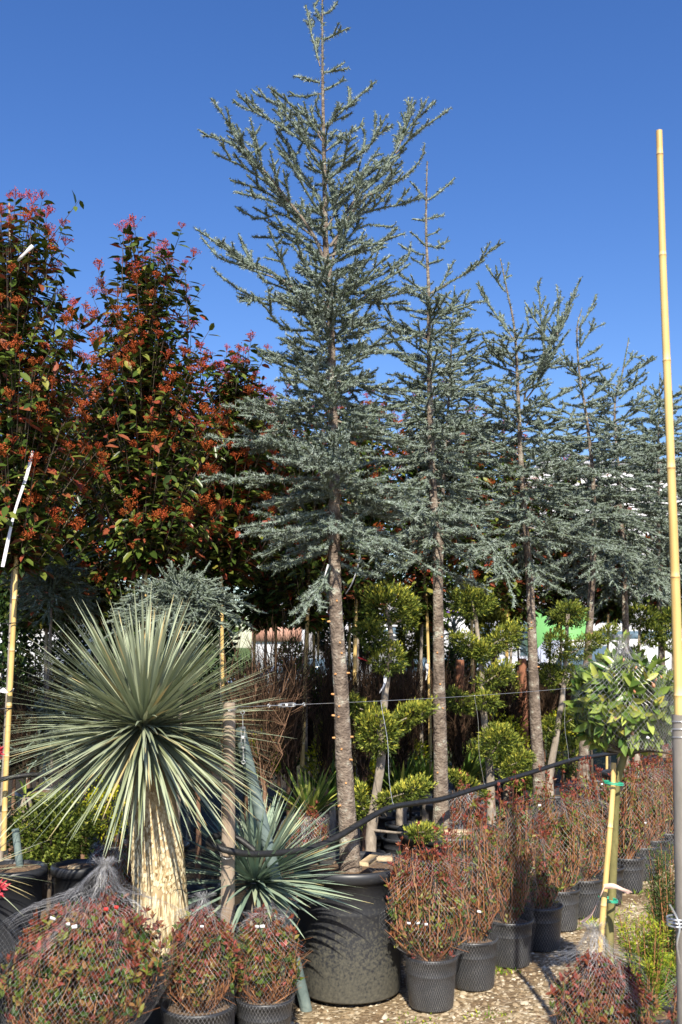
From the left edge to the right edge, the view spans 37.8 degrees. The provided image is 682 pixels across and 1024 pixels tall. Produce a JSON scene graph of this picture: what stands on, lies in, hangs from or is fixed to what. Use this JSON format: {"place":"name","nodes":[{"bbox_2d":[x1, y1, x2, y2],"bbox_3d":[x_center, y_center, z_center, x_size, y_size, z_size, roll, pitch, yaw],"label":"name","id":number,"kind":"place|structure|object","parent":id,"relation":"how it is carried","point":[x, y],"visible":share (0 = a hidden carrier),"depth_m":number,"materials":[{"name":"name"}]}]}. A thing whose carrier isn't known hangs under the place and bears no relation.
{"place":"outdoors","nodes":[
{"label":"outdoors","id":0,"kind":"place"},
{"bbox_2d":[10,681,83,786],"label":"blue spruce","id":1,"kind":"object","parent":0,"point":[42,710],"visible":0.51,"depth_m":6.41,"materials":[{"name":"green plant"}]},
{"bbox_2d":[252,604,308,671],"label":"shop building","id":2,"kind":"structure","parent":0,"point":[261,634],"depth_m":37.61,"materials":[{"name":"white glass"}]},
{"bbox_2d":[0,648,674,1023],"bbox_3d":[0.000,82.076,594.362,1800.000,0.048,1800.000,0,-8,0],"label":"ground","id":3,"kind":"structure","parent":0,"point":[528,994],"depth_m":5.53,"materials":[{"name":"gravel"}]},
{"bbox_2d":[0,669,38,860],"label":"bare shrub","id":4,"kind":"object","parent":3,"relation":"on","point":[11,769],"visible":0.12,"depth_m":7.11,"materials":[{"name":"brown plant"}]},
{"bbox_2d":[0,576,43,770],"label":"evergreen shrub","id":5,"kind":"object","parent":3,"relation":"on","point":[19,649],"visible":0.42,"depth_m":8.28,"materials":[{"name":"green plant"}]},
{"bbox_2d":[0,860,47,1022],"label":"plant pot","id":6,"kind":"object","parent":3,"relation":"on","point":[38,872],"visible":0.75,"depth_m":4.58,"materials":[{"name":"black plastic"}]},
{"bbox_2d":[0,642,81,788],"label":"bare shrub","id":7,"kind":"object","parent":3,"relation":"on","point":[17,722],"visible":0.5,"depth_m":6.42,"materials":[{"name":"brown plant"}]},
{"bbox_2d":[14,787,73,903],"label":"shrub","id":8,"kind":"object","parent":3,"relation":"on","point":[45,879],"visible":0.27,"depth_m":5.87,"materials":[{"name":"green plant"}]},
{"bbox_2d":[0,595,99,786],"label":"evergreen shrub","id":9,"kind":"object","parent":3,"relation":"on","point":[77,634],"visible":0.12,"depth_m":8.58,"materials":[{"name":"green plant"}]},
{"bbox_2d":[0,544,106,859],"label":"blue spruce","id":10,"kind":"object","parent":3,"relation":"on","point":[60,574],"visible":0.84,"depth_m":6.93,"materials":[{"name":"green plant"}]},
{"bbox_2d":[0,187,110,860],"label":"photinia tree","id":11,"kind":"object","parent":3,"relation":"on","point":[26,405],"visible":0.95,"depth_m":5.76,"materials":[{"name":"red plant"}]},
{"bbox_2d":[1,426,22,850],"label":"bamboo stake","id":12,"kind":"object","parent":11,"relation":"attached to","point":[4,811],"visible":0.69,"depth_m":5.50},
{"bbox_2d":[0,369,113,784],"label":"photinia tree","id":13,"kind":"object","parent":3,"relation":"on","point":[55,626],"visible":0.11,"depth_m":8.12,"materials":[{"name":"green plant"}]},
{"bbox_2d":[5,783,109,927],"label":"shrub","id":14,"kind":"object","parent":3,"relation":"on","point":[60,850],"visible":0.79,"depth_m":5.62,"materials":[{"name":"green plant"}]},
{"bbox_2d":[50,859,103,936],"bbox_3d":[-1.297,2.050,4.869,0.263,0.635,0.261,0,-8,0],"label":"plant pot","id":15,"kind":"object","parent":3,"relation":"on","point":[65,879],"visible":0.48,"depth_m":4.81,"materials":[{"name":"black plastic"}]},
{"bbox_2d":[44,650,120,879],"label":"bare shrub","id":16,"kind":"object","parent":3,"relation":"on","point":[83,856],"visible":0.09,"depth_m":6.83,"materials":[{"name":"brown plant"}]},
{"bbox_2d":[37,574,140,803],"bbox_3d":[-2.257,1.603,9.078,1.022,2.596,0.904,0,-8,0],"label":"evergreen shrub","id":17,"kind":"object","parent":3,"relation":"on","point":[68,648],"visible":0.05,"depth_m":8.94,"materials":[{"name":"green plant"}]},
{"bbox_2d":[0,854,183,1023],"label":"netted shrub","id":18,"kind":"object","parent":3,"relation":"on","point":[100,969],"visible":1,"depth_m":3.68,"materials":[{"name":"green plant"}]},
{"bbox_2d":[78,775,127,901],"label":"euonymus shrub","id":19,"kind":"object","parent":3,"relation":"on","point":[106,827],"visible":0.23,"depth_m":5.97,"materials":[{"name":"green plant"}]},
{"bbox_2d":[55,353,154,845],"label":"photinia tree","id":20,"kind":"object","parent":3,"relation":"on","point":[112,591],"visible":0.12,"depth_m":8.48,"materials":[{"name":"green plant"}]},
{"bbox_2d":[86,830,134,924],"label":"netted shrub","id":21,"kind":"object","parent":3,"relation":"on","point":[125,875],"visible":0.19,"depth_m":4.95,"materials":[{"name":"green plant"}]},
{"bbox_2d":[53,213,234,596],"bbox_3d":[-1.317,0.222,6.508,1.230,4.605,1.317,0,-8,0],"label":"photinia tree","id":22,"kind":"object","parent":3,"relation":"on","point":[145,427],"visible":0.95,"depth_m":6.48,"materials":[{"name":"green plant"}]},
{"bbox_2d":[0,579,289,1023],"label":"yucca tree","id":23,"kind":"object","parent":3,"relation":"on","point":[147,683],"visible":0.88,"depth_m":4.45,"materials":[{"name":"green plant"}]},
{"bbox_2d":[99,572,200,737],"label":"evergreen shrub","id":24,"kind":"object","parent":3,"relation":"on","point":[166,636],"visible":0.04,"depth_m":8.81,"materials":[{"name":"green plant"}]},
{"bbox_2d":[99,553,266,930],"bbox_3d":[-1.025,1.379,6.047,0.996,2.281,0.733,-5,-9,32],"label":"blue spruce","id":25,"kind":"object","parent":3,"relation":"on","point":[204,598],"visible":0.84,"depth_m":6.07,"materials":[{"name":"green plant"}]},
{"bbox_2d":[135,390,247,841],"bbox_3d":[-1.359,0.857,8.775,1.194,3.953,1.168,0,-8,0],"label":"photinia tree","id":26,"kind":"object","parent":3,"relation":"on","point":[210,627],"visible":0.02,"depth_m":8.64,"materials":[{"name":"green plant"}]},
{"bbox_2d":[143,890,247,1023],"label":"netted shrub","id":27,"kind":"object","parent":3,"relation":"on","point":[198,964],"visible":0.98,"depth_m":4.07,"materials":[{"name":"red plant"}]},
{"bbox_2d":[153,588,242,835],"bbox_3d":[-1.298,1.598,9.085,0.854,2.607,0.880,-6,-10,39],"label":"evergreen shrub","id":28,"kind":"object","parent":3,"relation":"on","point":[228,647],"visible":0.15,"depth_m":9.04,"materials":[{"name":"green plant"}]},
{"bbox_2d":[173,662,257,923],"bbox_3d":[-0.859,1.746,6.241,0.677,1.607,0.493,3,-8,-18],"label":"bare shrub","id":29,"kind":"object","parent":3,"relation":"on","point":[198,852],"visible":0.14,"depth_m":6.20,"materials":[{"name":"brown plant"}]},
{"bbox_2d":[220,702,234,1023],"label":"wooden post","id":30,"kind":"object","parent":3,"relation":"on","point":[227,872],"visible":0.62,"depth_m":4.54,"materials":[{"name":"brown wood"}]},
{"bbox_2d":[205,753,618,856],"bbox_3d":[0.932,1.728,6.181,0.302,0.173,4.595,-6,-10,40],"label":"irrigation hose","id":31,"kind":"object","parent":30,"relation":"attached to","point":[241,840],"visible":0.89,"depth_m":5.01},
{"bbox_2d":[214,652,279,881],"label":"bare shrub","id":32,"kind":"object","parent":3,"relation":"on","point":[256,697],"visible":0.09,"depth_m":7.43,"materials":[{"name":"brown plant"}]},
{"bbox_2d":[180,330,314,893],"bbox_3d":[-0.673,0.640,6.966,1.102,3.899,1.005,0,-8,0],"label":"photinia tree","id":33,"kind":"object","parent":3,"relation":"on","point":[237,559],"visible":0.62,"depth_m":6.95,"materials":[{"name":"red plant"}]},
{"bbox_2d":[219,391,299,805],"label":"photinia tree","id":34,"kind":"object","parent":3,"relation":"on","point":[257,598],"visible":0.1,"depth_m":8.20,"materials":[{"name":"green plant"}]},
{"bbox_2d":[215,619,327,923],"bbox_3d":[-0.425,1.549,5.756,0.628,1.867,0.690,-4,-9,27],"label":"bare shrub","id":35,"kind":"object","parent":3,"relation":"on","point":[267,767],"visible":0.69,"depth_m":5.77,"materials":[{"name":"brown plant"}]},
{"bbox_2d":[171,776,372,1017],"bbox_3d":[-0.384,1.786,4.779,1.182,1.135,1.179,2,-8,-17],"label":"yucca shrub","id":36,"kind":"object","parent":3,"relation":"on","point":[259,887],"visible":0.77,"depth_m":4.70,"materials":[{"name":"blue plant"}]},
{"bbox_2d":[233,904,312,1023],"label":"netted shrub","id":37,"kind":"object","parent":3,"relation":"on","point":[259,1001],"visible":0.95,"depth_m":4.22,"materials":[{"name":"red plant"}]},
{"bbox_2d":[235,726,311,1011],"bbox_3d":[-0.323,1.706,4.732,0.452,1.362,0.060,6,-10,-37],"label":"metal pipe","id":38,"kind":"object","parent":3,"relation":"on","point":[303,997],"visible":0.62,"depth_m":4.70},
{"bbox_2d":[246,606,328,899],"bbox_3d":[-0.371,1.597,6.619,0.580,2.002,0.507,0,-8,0],"label":"bare shrub","id":39,"kind":"object","parent":3,"relation":"on","point":[290,748],"visible":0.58,"depth_m":6.64,"materials":[{"name":"brown plant"}]},
{"bbox_2d":[261,763,337,843],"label":"yucca shrub","id":40,"kind":"object","parent":3,"relation":"on","point":[319,793],"visible":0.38,"depth_m":6.39,"materials":[{"name":"green plant"}]},
{"bbox_2d":[300,569,310,774],"bbox_3d":[-0.273,1.210,7.657,0.078,1.580,0.037,0,-8,0],"label":"bamboo stake","id":41,"kind":"object","parent":3,"relation":"on","point":[302,758],"visible":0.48,"depth_m":7.63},
{"bbox_2d":[276,800,338,949],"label":"netted shrub","id":42,"kind":"object","parent":3,"relation":"on","point":[313,816],"visible":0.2,"depth_m":5.66,"materials":[{"name":"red plant"}]},
{"bbox_2d":[258,405,363,816],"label":"photinia tree","id":43,"kind":"object","parent":3,"relation":"on","point":[293,585],"visible":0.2,"depth_m":7.78,"materials":[{"name":"green plant"}]},
{"bbox_2d":[193,0,452,1004],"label":"cedar tree","id":44,"kind":"object","parent":3,"relation":"on","point":[355,954],"visible":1,"depth_m":5.31,"materials":[{"name":"green plant"}]},
{"bbox_2d":[303,626,354,851],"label":"bare shrub","id":45,"kind":"object","parent":3,"relation":"on","point":[326,734],"visible":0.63,"depth_m":7.01,"materials":[{"name":"brown plant"}]},
{"bbox_2d":[290,752,375,850],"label":"strap leaf plant","id":46,"kind":"object","parent":3,"relation":"on","point":[332,813],"visible":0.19,"depth_m":7.34,"materials":[{"name":"green plant"}]},
{"bbox_2d":[312,392,416,847],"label":"photinia tree","id":47,"kind":"object","parent":3,"relation":"on","point":[349,597],"visible":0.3,"depth_m":7.87,"materials":[{"name":"plant"}]},
{"bbox_2d":[347,649,390,852],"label":"bare shrub","id":48,"kind":"object","parent":3,"relation":"on","point":[362,763],"visible":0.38,"depth_m":7.22,"materials":[{"name":"plant"}]},
{"bbox_2d":[366,750,419,833],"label":"strap leaf plant","id":49,"kind":"object","parent":3,"relation":"on","point":[386,817],"visible":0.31,"depth_m":8.05,"materials":[{"name":"green plant"}]},
{"bbox_2d":[349,577,446,943],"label":"topiary conifer","id":50,"kind":"object","parent":3,"relation":"on","point":[407,604],"visible":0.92,"depth_m":5.89,"materials":[{"name":"green plant"}]},
{"bbox_2d":[366,751,430,839],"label":"strap leaf plant","id":51,"kind":"object","parent":3,"relation":"on","point":[401,817],"visible":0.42,"depth_m":7.72,"materials":[{"name":"green plant"}]},
{"bbox_2d":[369,659,432,854],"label":"bare shrub","id":52,"kind":"object","parent":3,"relation":"on","point":[400,756],"visible":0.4,"depth_m":7.79,"materials":[{"name":"plant"}]},
{"bbox_2d":[393,610,426,812],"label":"thuja tree","id":53,"kind":"object","parent":3,"relation":"on","point":[412,652],"visible":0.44,"depth_m":9.26,"materials":[{"name":"green plant"}]},
{"bbox_2d":[394,659,453,816],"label":"bare shrub","id":54,"kind":"object","parent":3,"relation":"on","point":[425,733],"visible":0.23,"depth_m":8.77,"materials":[{"name":"brown plant"}]},
{"bbox_2d":[366,821,483,1012],"bbox_3d":[0.404,1.929,4.810,0.511,0.860,0.508,3,-8,-24],"label":"netted shrub","id":55,"kind":"object","parent":3,"relation":"on","point":[431,954],"visible":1,"depth_m":4.71,"materials":[{"name":"red plant"}]},
{"bbox_2d":[378,378,486,815],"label":"photinia tree","id":56,"kind":"object","parent":3,"relation":"on","point":[418,579],"visible":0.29,"depth_m":8.77,"materials":[{"name":"green plant"}]},
{"bbox_2d":[425,592,431,774],"bbox_3d":[0.759,1.468,8.631,0.045,1.575,0.031,0,-8,0],"label":"bamboo stake","id":57,"kind":"object","parent":56,"relation":"attached to","point":[429,683],"visible":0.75,"depth_m":8.62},
{"bbox_2d":[340,161,525,931],"bbox_3d":[0.509,0.086,6.312,1.233,4.915,1.072,0,-8,0],"label":"cedar tree","id":58,"kind":"object","parent":3,"relation":"on","point":[432,514],"visible":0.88,"depth_m":6.31,"materials":[{"name":"green plant"}]},
{"bbox_2d":[405,745,465,821],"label":"strap leaf plant","id":59,"kind":"object","parent":3,"relation":"on","point":[425,814],"visible":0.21,"depth_m":7.92,"materials":[{"name":"green plant"}]},
{"bbox_2d":[386,285,515,819],"bbox_3d":[0.858,0.407,8.308,1.006,4.813,1.056,-6,-10,39],"label":"cedar tree","id":60,"kind":"object","parent":3,"relation":"on","point":[460,395],"visible":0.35,"depth_m":8.46,"materials":[{"name":"green plant"}]},
{"bbox_2d":[421,651,480,806],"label":"bare shrub","id":61,"kind":"object","parent":3,"relation":"on","point":[456,736],"visible":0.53,"depth_m":7.99,"materials":[{"name":"brown plant"}]},
{"bbox_2d":[444,640,477,679],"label":"mixed shrub","id":62,"kind":"object","parent":3,"relation":"on","point":[451,653],"visible":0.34,"depth_m":9.65,"materials":[{"name":"green plant"}]},
{"bbox_2d":[428,750,498,798],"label":"strap leaf plant","id":63,"kind":"object","parent":3,"relation":"on","point":[469,767],"visible":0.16,"depth_m":8.31,"materials":[{"name":"green plant"}]},
{"bbox_2d":[449,769,486,829],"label":"netted shrub","id":64,"kind":"object","parent":3,"relation":"on","point":[465,798],"visible":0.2,"depth_m":6.38,"materials":[{"name":"red plant"}]},
{"bbox_2d":[430,791,509,991],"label":"netted shrub","id":65,"kind":"object","parent":3,"relation":"on","point":[475,966],"visible":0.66,"depth_m":5.02,"materials":[{"name":"red plant"}]},
{"bbox_2d":[290,865,674,1023],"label":"gravel","id":66,"kind":"structure","parent":3,"relation":"on","point":[545,1000],"depth_m":4.79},
{"bbox_2d":[445,404,521,782],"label":"photinia tree","id":67,"kind":"object","parent":3,"relation":"on","point":[479,576],"visible":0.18,"depth_m":10.11,"materials":[{"name":"green plant"}]},
{"bbox_2d":[449,658,518,816],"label":"bare shrub","id":68,"kind":"object","parent":3,"relation":"on","point":[475,724],"visible":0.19,"depth_m":9.18,"materials":[{"name":"brown plant"}]},
{"bbox_2d":[444,581,536,889],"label":"topiary conifer","id":69,"kind":"object","parent":3,"relation":"on","point":[480,650],"visible":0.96,"depth_m":7.12,"materials":[{"name":"green plant"}]},
{"bbox_2d":[473,605,518,797],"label":"thuja tree","id":70,"kind":"object","parent":3,"relation":"on","point":[500,616],"visible":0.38,"depth_m":9.84,"materials":[{"name":"green plant"}]},
{"bbox_2d":[486,657,543,797],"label":"bare shrub","id":71,"kind":"object","parent":3,"relation":"on","point":[509,711],"visible":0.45,"depth_m":9.37,"materials":[{"name":"brown plant"}]},
{"bbox_2d":[483,769,549,968],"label":"netted shrub","id":72,"kind":"object","parent":3,"relation":"on","point":[514,930],"visible":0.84,"depth_m":5.38,"materials":[{"name":"red plant"}]},
{"bbox_2d":[481,420,553,796],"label":"photinia tree","id":73,"kind":"object","parent":3,"relation":"on","point":[516,612],"visible":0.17,"depth_m":10.48,"materials":[{"name":"green plant"}]},
{"bbox_2d":[387,875,669,1023],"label":"weeds","id":74,"kind":"object","parent":3,"relation":"on","point":[510,969],"visible":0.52,"depth_m":5.27,"materials":[{"name":"green plant"}]},
{"bbox_2d":[442,259,622,865],"bbox_3d":[1.426,0.335,7.626,1.383,4.773,1.077,0,-8,0],"label":"cedar tree","id":75,"kind":"object","parent":3,"relation":"on","point":[545,363],"visible":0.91,"depth_m":7.65,"materials":[{"name":"green plant"}]},
{"bbox_2d":[520,813,569,951],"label":"netted shrub","id":76,"kind":"object","parent":3,"relation":"on","point":[547,908],"visible":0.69,"depth_m":5.63,"materials":[{"name":"red plant"}]},
{"bbox_2d":[515,666,574,771],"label":"bare shrub","id":77,"kind":"object","parent":3,"relation":"on","point":[548,705],"visible":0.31,"depth_m":10.12,"materials":[{"name":"plant"}]},
{"bbox_2d":[522,602,586,648],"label":"green building","id":78,"kind":"structure","parent":3,"relation":"on","point":[541,627],"depth_m":32.85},
{"bbox_2d":[517,764,593,931],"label":"netted shrub","id":79,"kind":"object","parent":3,"relation":"on","point":[568,897],"visible":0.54,"depth_m":6.06,"materials":[{"name":"red plant"}]},
{"bbox_2d":[543,733,589,780],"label":"mixed shrub","id":80,"kind":"object","parent":3,"relation":"on","point":[562,747],"visible":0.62,"depth_m":9.53,"materials":[{"name":"green plant"}]},
{"bbox_2d":[529,451,610,780],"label":"photinia tree","id":81,"kind":"object","parent":3,"relation":"on","point":[556,597],"visible":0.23,"depth_m":11.10,"materials":[{"name":"green plant"}]},
{"bbox_2d":[523,598,621,804],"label":"topiary conifer","id":82,"kind":"object","parent":3,"relation":"on","point":[561,678],"visible":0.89,"depth_m":8.67,"materials":[{"name":"green plant"}]},
{"bbox_2d":[549,768,608,918],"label":"netted shrub","id":83,"kind":"object","parent":3,"relation":"on","point":[590,884],"visible":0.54,"depth_m":6.32,"materials":[{"name":"red plant"}]},
{"bbox_2d":[563,756,624,905],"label":"netted shrub","id":84,"kind":"object","parent":3,"relation":"on","point":[620,867],"visible":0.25,"depth_m":6.71,"materials":[{"name":"red plant"}]},
{"bbox_2d":[523,294,668,828],"bbox_3d":[2.384,0.389,9.280,1.288,5.110,1.242,6,-10,-38],"label":"cedar tree","id":85,"kind":"object","parent":3,"relation":"on","point":[594,561],"visible":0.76,"depth_m":9.25,"materials":[{"name":"green plant"}]},
{"bbox_2d":[536,920,670,1023],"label":"netted shrub","id":86,"kind":"object","parent":3,"relation":"on","point":[595,994],"visible":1,"depth_m":3.51,"materials":[{"name":"red plant"}]},
{"bbox_2d":[537,639,671,701],"bbox_3d":[6.391,3.956,23.682,4.320,1.895,1.980,1,-8,-6],"label":"parked van","id":87,"kind":"object","parent":3,"relation":"on","point":[651,652],"visible":0.01,"depth_m":23.09,"materials":[{"name":"white paint"}]},
{"bbox_2d":[541,338,681,792],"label":"cedar tree","id":88,"kind":"object","parent":3,"relation":"on","point":[642,570],"visible":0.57,"depth_m":10.34,"materials":[{"name":"green plant"}]},
{"bbox_2d":[562,629,673,980],"bbox_3d":[1.208,1.386,4.196,0.516,1.772,0.515,0,-8,0],"label":"standard shrub","id":89,"kind":"object","parent":3,"relation":"on","point":[605,718],"visible":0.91,"depth_m":4.16,"materials":[{"name":"green plant"}]},
{"bbox_2d":[596,763,615,956],"bbox_3d":[1.096,1.459,4.109,0.180,0.818,0.030,6,-10,-38],"label":"bamboo stake","id":90,"kind":"object","parent":89,"relation":"attached to","point":[603,906],"visible":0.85,"depth_m":4.11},
{"bbox_2d":[581,474,655,768],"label":"photinia tree","id":91,"kind":"object","parent":3,"relation":"on","point":[612,609],"visible":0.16,"depth_m":11.59,"materials":[{"name":"plant"}]},
{"bbox_2d":[603,757,656,893],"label":"netted shrub","id":92,"kind":"object","parent":3,"relation":"on","point":[631,826],"visible":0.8,"depth_m":6.98,"materials":[{"name":"red plant"}]},
{"bbox_2d":[616,600,666,774],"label":"topiary conifer","id":93,"kind":"object","parent":3,"relation":"on","point":[650,623],"visible":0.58,"depth_m":10.48,"materials":[{"name":"green plant"}]},
{"bbox_2d":[619,753,665,880],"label":"netted shrub","id":94,"kind":"object","parent":3,"relation":"on","point":[650,833],"visible":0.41,"depth_m":7.37,"materials":[{"name":"red plant"}]},
{"bbox_2d":[605,373,681,766],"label":"cedar tree","id":95,"kind":"object","parent":3,"relation":"on","point":[653,469],"visible":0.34,"depth_m":11.67,"materials":[{"name":"green plant"}]},
{"bbox_2d":[616,909,676,1023],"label":"yew shrub","id":96,"kind":"object","parent":3,"relation":"on","point":[653,963],"visible":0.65,"depth_m":4.11,"materials":[{"name":"green plant"}]},
{"bbox_2d":[624,384,681,595],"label":"cedar tree","id":97,"kind":"object","parent":3,"relation":"on","point":[677,466],"visible":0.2,"depth_m":12.85,"materials":[{"name":"green plant"}]},
{"bbox_2d":[636,752,672,871],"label":"netted shrub","id":98,"kind":"object","parent":3,"relation":"on","point":[661,838],"visible":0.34,"depth_m":7.66,"materials":[{"name":"red plant"}]},
{"bbox_2d":[631,505,681,652],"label":"photinia tree","id":99,"kind":"object","parent":3,"relation":"on","point":[649,600],"visible":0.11,"depth_m":13.34,"materials":[{"name":"plant"}]},
{"bbox_2d":[644,744,673,863],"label":"netted shrub","id":100,"kind":"object","parent":3,"relation":"on","point":[670,823],"visible":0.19,"depth_m":7.94,"materials":[{"name":"red plant"}]},
{"bbox_2d":[643,842,675,971],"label":"yew shrub","id":101,"kind":"object","parent":3,"relation":"on","point":[659,909],"visible":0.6,"depth_m":4.68,"materials":[{"name":"green plant"}]},
{"bbox_2d":[656,949,676,1012],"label":"yew shrub","id":102,"kind":"object","parent":3,"relation":"on","point":[669,994],"visible":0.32,"depth_m":4.25,"materials":[{"name":"green plant"}]},
{"bbox_2d":[654,602,681,780],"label":"topiary conifer","id":103,"kind":"object","parent":3,"relation":"on","point":[663,623],"visible":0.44,"depth_m":11.38,"materials":[{"name":"green plant"}]},
{"bbox_2d":[666,714,681,1023],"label":"metal pipe","id":104,"kind":"object","parent":3,"relation":"on","point":[676,737],"visible":0.98,"depth_m":3.08,"materials":[{"name":"metal"}]},
{"bbox_2d":[656,129,681,714],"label":"bamboo pole","id":105,"kind":"object","parent":104,"relation":"in","point":[674,565],"visible":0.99,"depth_m":3.25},
{"bbox_2d":[0,0,681,647],"label":"sky","id":106,"kind":"structure","parent":0,"point":[547,140],"materials":[{"name":"blue"}]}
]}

